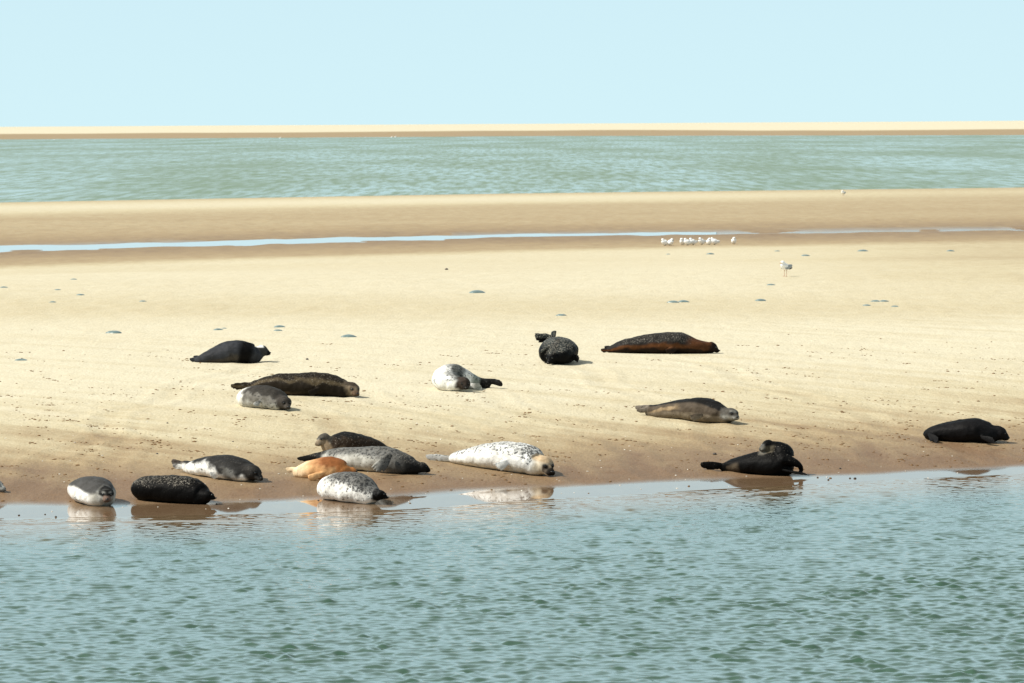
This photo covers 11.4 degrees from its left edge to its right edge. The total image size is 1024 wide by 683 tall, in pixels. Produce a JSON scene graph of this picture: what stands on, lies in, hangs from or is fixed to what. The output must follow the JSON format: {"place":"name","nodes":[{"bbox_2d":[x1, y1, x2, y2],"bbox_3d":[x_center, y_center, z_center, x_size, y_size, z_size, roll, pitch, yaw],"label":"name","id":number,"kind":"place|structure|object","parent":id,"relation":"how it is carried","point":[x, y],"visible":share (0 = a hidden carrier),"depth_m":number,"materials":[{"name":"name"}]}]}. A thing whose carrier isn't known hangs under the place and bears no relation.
{"place":"outdoors","nodes":[
{"label":"outdoors","id":0,"kind":"place"},
{"bbox_2d":[0,232,715,251],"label":"tidal pool water","id":1,"kind":"structure","parent":0,"point":[6,248],"depth_m":200.56,"materials":[{"name":"blue liquid"}]},
{"bbox_2d":[0,121,1023,517],"bbox_3d":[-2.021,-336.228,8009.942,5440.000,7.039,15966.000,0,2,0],"label":"beach sand","id":2,"kind":"structure","parent":0,"point":[942,269],"depth_m":92.08,"materials":[{"name":"beige sand"}]},
{"bbox_2d":[0,481,5,491],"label":"seal","id":3,"kind":"object","parent":2,"relation":"on","point":[2,488],"visible":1,"depth_m":63.04,"materials":[{"name":"fur"}]},
{"bbox_2d":[67,476,115,505],"bbox_3d":[-5.120,1.809,62.225,0.517,0.355,1.466,-1,2,-14],"label":"seal","id":4,"kind":"object","parent":2,"relation":"on","point":[94,491],"visible":1,"depth_m":61.79,"materials":[{"name":"fur"}]},
{"bbox_2d":[106,330,121,332],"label":"jellyfish","id":5,"kind":"object","parent":2,"relation":"on","point":[113,331],"visible":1,"depth_m":90.48},
{"bbox_2d":[131,475,216,503],"bbox_3d":[-4.083,1.796,62.257,1.287,0.348,0.540,1,3,30],"label":"seal","id":6,"kind":"object","parent":2,"relation":"on","point":[176,489],"visible":1,"depth_m":62.02,"materials":[{"name":"fur"}]},
{"bbox_2d":[171,455,262,480],"bbox_3d":[-3.673,1.584,64.539,0.564,0.325,1.582,-2,3,-36],"label":"seal","id":7,"kind":"object","parent":2,"relation":"on","point":[232,467],"visible":1,"depth_m":64.22,"materials":[{"name":"fur"}]},
{"bbox_2d":[190,340,270,362],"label":"seal","id":8,"kind":"object","parent":2,"relation":"on","point":[237,351],"visible":1,"depth_m":81.88,"materials":[{"name":"fur"}]},
{"bbox_2d":[236,385,291,409],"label":"seal","id":9,"kind":"object","parent":2,"relation":"on","point":[265,397],"visible":1,"depth_m":72.79,"materials":[{"name":"fur"}]},
{"bbox_2d":[231,372,359,396],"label":"seal","id":10,"kind":"object","parent":2,"relation":"on","point":[314,384],"visible":0.87,"depth_m":75.06,"materials":[{"name":"fur"}]},
{"bbox_2d":[286,456,357,480],"bbox_3d":[-2.386,1.596,64.486,0.952,0.299,0.550,0,2,0],"label":"seal","id":11,"kind":"object","parent":2,"relation":"on","point":[318,468],"visible":0.8,"depth_m":64.35,"materials":[{"name":"fur"}]},
{"bbox_2d":[341,334,355,336],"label":"jellyfish","id":12,"kind":"object","parent":2,"relation":"on","point":[348,335],"visible":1,"depth_m":88.75},
{"bbox_2d":[315,431,387,450],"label":"seal","id":13,"kind":"object","parent":2,"relation":"on","point":[325,441],"visible":0.52,"depth_m":66.92,"materials":[{"name":"fur"}]},
{"bbox_2d":[317,472,388,503],"bbox_3d":[-1.930,1.776,62.325,1.210,0.381,0.539,2,3,44],"label":"seal","id":14,"kind":"object","parent":2,"relation":"on","point":[356,487],"visible":1,"depth_m":62.08,"materials":[{"name":"fur"}]},
{"bbox_2d":[297,446,429,473],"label":"seal","id":15,"kind":"object","parent":2,"relation":"on","point":[383,459],"visible":0.86,"depth_m":65.15,"materials":[{"name":"fur"}]},
{"bbox_2d":[432,364,502,390],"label":"seal","id":16,"kind":"object","parent":2,"relation":"on","point":[451,377],"visible":1,"depth_m":76.39,"materials":[{"name":"fur"}]},
{"bbox_2d":[469,290,484,292],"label":"jellyfish","id":17,"kind":"object","parent":2,"relation":"on","point":[476,291],"visible":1,"depth_m":107.58},
{"bbox_2d":[426,441,554,475],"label":"seal","id":18,"kind":"object","parent":2,"relation":"on","point":[518,457],"visible":1,"depth_m":65.69,"materials":[{"name":"fur"}]},
{"bbox_2d":[5,419,996,511],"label":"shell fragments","id":19,"kind":"object","parent":2,"relation":"on","point":[462,478],"visible":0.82,"depth_m":66.81,"materials":[{"name":"white"}]},
{"bbox_2d":[0,329,1023,501],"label":"sand clumps","id":20,"kind":"object","parent":2,"relation":"on","point":[486,412],"visible":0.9,"depth_m":71.28,"materials":[{"name":"beige sand"}]},
{"bbox_2d":[535,331,578,364],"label":"seal","id":21,"kind":"object","parent":2,"relation":"on","point":[554,349],"visible":1,"depth_m":81.96,"materials":[{"name":"fur"}]},
{"bbox_2d":[601,332,719,353],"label":"seal","id":22,"kind":"object","parent":2,"relation":"on","point":[669,343],"visible":1,"depth_m":84.51,"materials":[{"name":"fur"}]},
{"bbox_2d":[661,238,667,245],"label":"tern","id":23,"kind":"object","parent":2,"relation":"on","point":[664,242],"visible":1,"depth_m":180.94,"materials":[{"name":"white"}]},
{"bbox_2d":[668,238,673,245],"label":"tern","id":24,"kind":"object","parent":2,"relation":"on","point":[670,242],"visible":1,"depth_m":180.92,"materials":[{"name":"white"}]},
{"bbox_2d":[635,397,738,422],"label":"seal","id":25,"kind":"object","parent":2,"relation":"on","point":[703,410],"visible":1,"depth_m":72.30,"materials":[{"name":"fur"}]},
{"bbox_2d":[683,238,692,244],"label":"tern","id":26,"kind":"object","parent":2,"relation":"on","point":[687,242],"visible":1,"depth_m":180.69,"materials":[{"name":"white"}]},
{"bbox_2d":[688,238,697,244],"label":"tern","id":27,"kind":"object","parent":2,"relation":"on","point":[694,241],"visible":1,"depth_m":180.94,"materials":[{"name":"white"}]},
{"bbox_2d":[698,237,705,244],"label":"tern","id":28,"kind":"object","parent":2,"relation":"on","point":[701,241],"visible":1,"depth_m":181.44,"materials":[{"name":"white"}]},
{"bbox_2d":[711,237,719,244],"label":"tern","id":29,"kind":"object","parent":2,"relation":"on","point":[714,241],"visible":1,"depth_m":181.20,"materials":[{"name":"white"}]},
{"bbox_2d":[700,440,806,475],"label":"seal","id":30,"kind":"object","parent":2,"relation":"on","point":[771,458],"visible":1,"depth_m":66.34,"materials":[{"name":"fur"}]},
{"bbox_2d":[781,261,791,276],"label":"gull","id":31,"kind":"object","parent":2,"relation":"on","point":[785,266],"visible":1,"depth_m":117.73,"materials":[{"name":"white"}]},
{"bbox_2d":[923,418,1009,443],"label":"seal","id":32,"kind":"object","parent":2,"relation":"on","point":[979,430],"visible":1,"depth_m":70.51,"materials":[{"name":"fur"}]},
{"bbox_2d":[0,474,1023,682],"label":"sea water","id":33,"kind":"structure","parent":0,"point":[908,581],"depth_m":50.53,"materials":[{"name":"teal liquid"}]},
{"bbox_2d":[0,135,1023,201],"bbox_3d":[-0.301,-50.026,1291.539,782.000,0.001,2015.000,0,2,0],"label":"channel water","id":34,"kind":"structure","parent":0,"point":[42,170],"depth_m":581.75,"materials":[{"name":"teal liquid"}]},
{"bbox_2d":[0,0,1023,126],"label":"sky","id":35,"kind":"structure","parent":0,"point":[63,62],"materials":[{"name":"blue"}]}
]}

